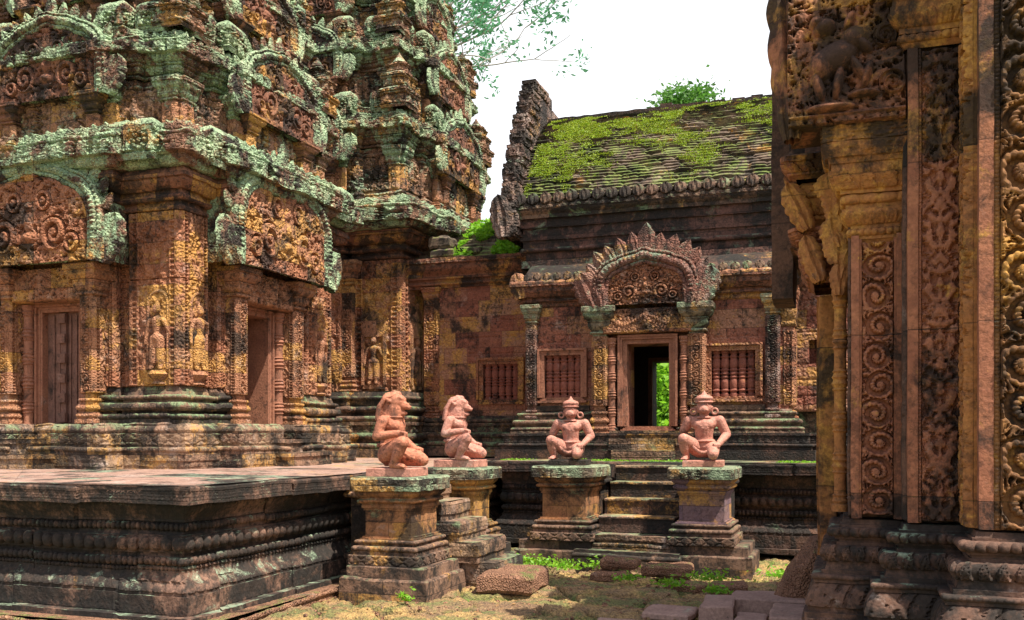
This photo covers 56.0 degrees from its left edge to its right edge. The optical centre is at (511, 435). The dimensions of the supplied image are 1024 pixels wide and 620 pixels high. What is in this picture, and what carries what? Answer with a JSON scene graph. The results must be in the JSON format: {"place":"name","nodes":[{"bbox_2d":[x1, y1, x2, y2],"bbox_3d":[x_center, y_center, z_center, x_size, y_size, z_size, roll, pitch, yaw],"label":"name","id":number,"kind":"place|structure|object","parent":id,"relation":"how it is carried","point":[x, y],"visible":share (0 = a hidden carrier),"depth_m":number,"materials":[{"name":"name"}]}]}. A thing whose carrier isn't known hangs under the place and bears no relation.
{"place":"outdoors","nodes":[
{"label":"outdoors","id":0,"kind":"place"},
{"bbox_2d":[0,0,364,469],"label":"temple tower","id":1,"kind":"structure","parent":0,"point":[180,216],"depth_m":10.17,"materials":[{"name":"red stone"}]},
{"bbox_2d":[48,312,78,423],"bbox_3d":[-4.887,-0.729,10.567,0.504,1.224,0.175,0,0,19],"label":"false door","id":2,"kind":"structure","parent":1,"relation":"in","point":[63,328],"depth_m":10.52,"materials":[{"name":"stone"}]},
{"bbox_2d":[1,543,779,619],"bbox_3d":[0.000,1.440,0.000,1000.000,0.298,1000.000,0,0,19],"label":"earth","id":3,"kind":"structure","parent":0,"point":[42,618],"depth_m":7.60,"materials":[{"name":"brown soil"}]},
{"bbox_2d":[0,582,338,619],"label":"kerb course","id":4,"kind":"object","parent":3,"relation":"on","point":[316,595],"visible":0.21,"depth_m":7.17,"materials":[{"name":"brown stone"}]},
{"bbox_2d":[0,457,504,619],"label":"tower terrace","id":5,"kind":"structure","parent":4,"relation":"on","point":[166,544],"depth_m":7.08,"materials":[{"name":"stone"}]},
{"bbox_2d":[406,227,526,456],"bbox_3d":[-0.124,-1.560,15.895,3.289,3.764,3.094,0,0,19],"label":"temple vestibule","id":6,"kind":"object","parent":5,"relation":"on","point":[474,346],"visible":0.53,"depth_m":14.74,"materials":[{"name":"stone"}]},
{"bbox_2d":[453,218,520,255],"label":"roof ferns","id":7,"kind":"object","parent":6,"relation":"on","point":[500,246],"visible":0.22,"depth_m":14.94,"materials":[{"name":"green plant"}]},
{"bbox_2d":[476,357,524,404],"bbox_3d":[-0.148,-0.825,14.691,0.763,0.713,0.248,0,0,19],"label":"window frame","id":8,"kind":"structure","parent":6,"relation":"in","point":[518,363],"depth_m":14.64,"materials":[{"name":"red stone"}]},
{"bbox_2d":[441,0,591,98],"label":"broad tree","id":9,"kind":"object","parent":3,"relation":"on","point":[479,21],"visible":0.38,"depth_m":35.14,"materials":[{"name":"green plant"}]},
{"bbox_2d":[657,363,668,425],"bbox_3d":[3.432,-0.477,19.853,4.037,4.181,5.471,0,0,-14],"label":"shade tree","id":10,"kind":"object","parent":3,"relation":"on","point":[662,394],"visible":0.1,"depth_m":18.62,"materials":[{"name":"green plant"}]},
{"bbox_2d":[636,64,730,107],"bbox_3d":[5.163,-4.245,28.185,3.780,11.726,4.914,0,0,-7],"label":"broad tree","id":11,"kind":"object","parent":3,"relation":"on","point":[695,93],"visible":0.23,"depth_m":26.31,"materials":[{"name":"green plant"}]},
{"bbox_2d":[305,0,494,457],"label":"temple tower","id":12,"kind":"structure","parent":0,"point":[413,154],"depth_m":15.04,"materials":[{"name":"red stone"}]},
{"bbox_2d":[225,545,795,619],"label":"ground","id":13,"kind":"structure","parent":0,"point":[589,608],"depth_m":7.76,"materials":[{"name":"beige soil"}]},
{"bbox_2d":[339,474,466,604],"bbox_3d":[-0.871,0.877,8.400,0.804,1.061,1.166,0,0,19],"label":"statue pedestal","id":14,"kind":"object","parent":13,"relation":"on","point":[400,540],"visible":1,"depth_m":7.99,"materials":[{"name":"brown stone"}]},
{"bbox_2d":[366,390,428,476],"bbox_3d":[-0.962,-0.016,8.236,0.448,0.735,0.511,0,0,19],"label":"kneeling lion statue","id":15,"kind":"object","parent":14,"relation":"on","point":[399,451],"visible":1,"depth_m":8.13,"materials":[{"name":"pink stone"}]},
{"bbox_2d":[340,474,522,586],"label":"side steps","id":16,"kind":"structure","parent":13,"relation":"on","point":[481,552],"depth_m":8.62,"materials":[{"name":"brown stone"}]},
{"bbox_2d":[427,466,515,553],"bbox_3d":[-0.472,0.858,9.572,0.830,1.093,0.775,0,0,19],"label":"statue pedestal","id":17,"kind":"object","parent":13,"relation":"on","point":[475,485],"visible":0.35,"depth_m":9.34,"materials":[{"name":"brown stone"}]},
{"bbox_2d":[434,395,486,466],"bbox_3d":[-0.498,-0.041,9.578,0.451,0.716,0.497,0,0,19],"label":"kneeling lion statue","id":18,"kind":"object","parent":17,"relation":"on","point":[462,446],"visible":1,"depth_m":9.47,"materials":[{"name":"stone"}]},
{"bbox_2d":[476,563,548,595],"bbox_3d":[0.004,1.263,8.434,0.522,0.210,0.683,0,0,19],"label":"laterite slab","id":19,"kind":"object","parent":13,"relation":"on","point":[518,579],"depth_m":8.18,"materials":[{"name":"stone"}]},
{"bbox_2d":[279,571,779,619],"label":"dry leaves","id":20,"kind":"object","parent":13,"relation":"on","point":[522,602],"visible":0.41,"depth_m":7.71,"materials":[{"name":"brown plant"}]},
{"bbox_2d":[281,569,778,619],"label":"grit","id":21,"kind":"object","parent":13,"relation":"on","point":[571,618],"visible":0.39,"depth_m":7.86,"materials":[{"name":"beige gravel"}]},
{"bbox_2d":[514,464,610,566],"bbox_3d":[0.559,0.860,10.244,0.880,1.098,0.820,0,0,19],"label":"statue pedestal","id":22,"kind":"object","parent":13,"relation":"on","point":[566,525],"visible":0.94,"depth_m":9.92,"materials":[{"name":"stone"}]},
{"bbox_2d":[546,396,594,465],"bbox_3d":[0.612,-0.048,10.168,0.487,0.729,0.425,0,0,19],"label":"kneeling monkey statue","id":23,"kind":"object","parent":22,"relation":"on","point":[570,444],"visible":1,"depth_m":10.14,"materials":[{"name":"stone"}]},
{"bbox_2d":[396,553,787,601],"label":"ground weeds","id":24,"kind":"object","parent":13,"relation":"on","point":[676,583],"visible":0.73,"depth_m":8.67,"materials":[{"name":"green plant"}]},
{"bbox_2d":[590,569,631,582],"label":"laterite slab","id":25,"kind":"structure","parent":13,"relation":"on","point":[604,575],"depth_m":8.93,"materials":[{"name":"brown stone"}]},
{"bbox_2d":[599,555,640,569],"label":"laterite slab","id":26,"kind":"structure","parent":25,"relation":"on","point":[607,562],"depth_m":9.02,"materials":[{"name":"brown stone"}]},
{"bbox_2d":[597,617,633,619],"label":"paving slab","id":27,"kind":"structure","parent":13,"relation":"on","point":[600,618],"depth_m":6.96,"materials":[{"name":"brown stone"}]},
{"bbox_2d":[571,464,738,572],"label":"central steps","id":28,"kind":"structure","parent":13,"relation":"on","point":[639,507],"depth_m":10.05,"materials":[{"name":"black stone"}]},
{"bbox_2d":[487,459,847,554],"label":"hall terrace","id":29,"kind":"structure","parent":13,"relation":"on","point":[775,512],"depth_m":10.72,"materials":[{"name":"black stone"}]},
{"bbox_2d":[500,458,815,462],"bbox_3d":[2.106,0.304,11.394,4.617,0.052,0.534,0,0,19],"label":"terrace moss","id":30,"kind":"object","parent":29,"relation":"on","point":[783,461],"visible":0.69,"depth_m":11.35,"materials":[{"name":"green plant"}]},
{"bbox_2d":[489,79,847,460],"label":"temple hall","id":31,"kind":"structure","parent":29,"relation":"on","point":[622,287],"depth_m":12.50,"materials":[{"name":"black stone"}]},
{"bbox_2d":[536,347,589,410],"bbox_3d":[0.697,-0.738,12.845,0.738,0.824,0.248,0,0,19],"label":"window frame","id":32,"kind":"structure","parent":31,"relation":"in","point":[580,365],"depth_m":12.80,"materials":[{"name":"stone"}]},
{"bbox_2d":[524,97,771,195],"bbox_3d":[2.273,-4.066,13.383,4.034,1.496,1.410,0,0,19],"label":"roof moss","id":33,"kind":"object","parent":31,"relation":"on","point":[617,124],"visible":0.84,"depth_m":13.60,"materials":[{"name":"green plant"}]},
{"bbox_2d":[705,342,764,409],"bbox_3d":[2.789,-0.733,12.108,0.782,0.836,0.249,0,0,19],"label":"window frame","id":34,"kind":"structure","parent":31,"relation":"in","point":[754,383],"depth_m":12.04,"materials":[{"name":"red stone"}]},
{"bbox_2d":[641,561,693,578],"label":"laterite slab","id":35,"kind":"structure","parent":13,"relation":"on","point":[658,569],"depth_m":8.98,"materials":[{"name":"brown stone"}]},
{"bbox_2d":[642,604,698,619],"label":"paving slab","id":36,"kind":"structure","parent":13,"relation":"on","point":[662,612],"depth_m":7.15,"materials":[{"name":"stone"}]},
{"bbox_2d":[663,580,708,593],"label":"laterite slab","id":37,"kind":"structure","parent":13,"relation":"on","point":[699,586],"depth_m":8.36,"materials":[{"name":"brown stone"}]},
{"bbox_2d":[666,465,758,580],"bbox_3d":[2.033,0.860,9.720,0.850,1.094,0.823,0,0,19],"label":"statue pedestal","id":38,"kind":"object","parent":13,"relation":"on","point":[705,531],"visible":1,"depth_m":9.43,"materials":[{"name":"stone"}]},
{"bbox_2d":[678,391,730,466],"bbox_3d":[1.931,-0.067,9.692,0.513,0.768,0.434,0,0,19],"label":"kneeling monkey statue","id":39,"kind":"object","parent":38,"relation":"on","point":[703,443],"visible":1,"depth_m":9.67,"materials":[{"name":"stone"}]},
{"bbox_2d":[699,594,735,619],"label":"paving slab","id":40,"kind":"structure","parent":13,"relation":"on","point":[716,607],"depth_m":6.97,"materials":[{"name":"stone"}]},
{"bbox_2d":[709,580,747,594],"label":"laterite slab","id":41,"kind":"structure","parent":13,"relation":"on","point":[741,585],"depth_m":8.05,"materials":[{"name":"brown stone"}]},
{"bbox_2d":[734,612,768,619],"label":"paving slab","id":42,"kind":"structure","parent":13,"relation":"on","point":[749,616],"depth_m":6.95,"materials":[{"name":"brown stone"}]},
{"bbox_2d":[732,590,804,617],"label":"paving slab","id":43,"kind":"structure","parent":13,"relation":"on","point":[763,602],"depth_m":7.25,"materials":[{"name":"stone"}]},
{"bbox_2d":[769,603,804,619],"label":"paving slab","id":44,"kind":"structure","parent":13,"relation":"on","point":[780,611],"depth_m":6.74,"materials":[{"name":"stone"}]},
{"bbox_2d":[774,535,817,597],"bbox_3d":[2.285,1.116,7.416,0.489,0.730,0.468,0,0,29],"label":"boulder","id":45,"kind":"object","parent":13,"relation":"on","point":[795,580],"visible":0.34,"depth_m":7.25,"materials":[{"name":"brown stone"}]},
{"bbox_2d":[766,0,1023,619],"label":"carved gateway","id":46,"kind":"object","parent":13,"relation":"on","point":[897,173],"visible":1,"depth_m":5.48,"materials":[{"name":"stone"}]},
{"bbox_2d":[450,0,771,222],"label":"sky","id":47,"kind":"structure","parent":0,"point":[634,44],"materials":[{"name":"white"}]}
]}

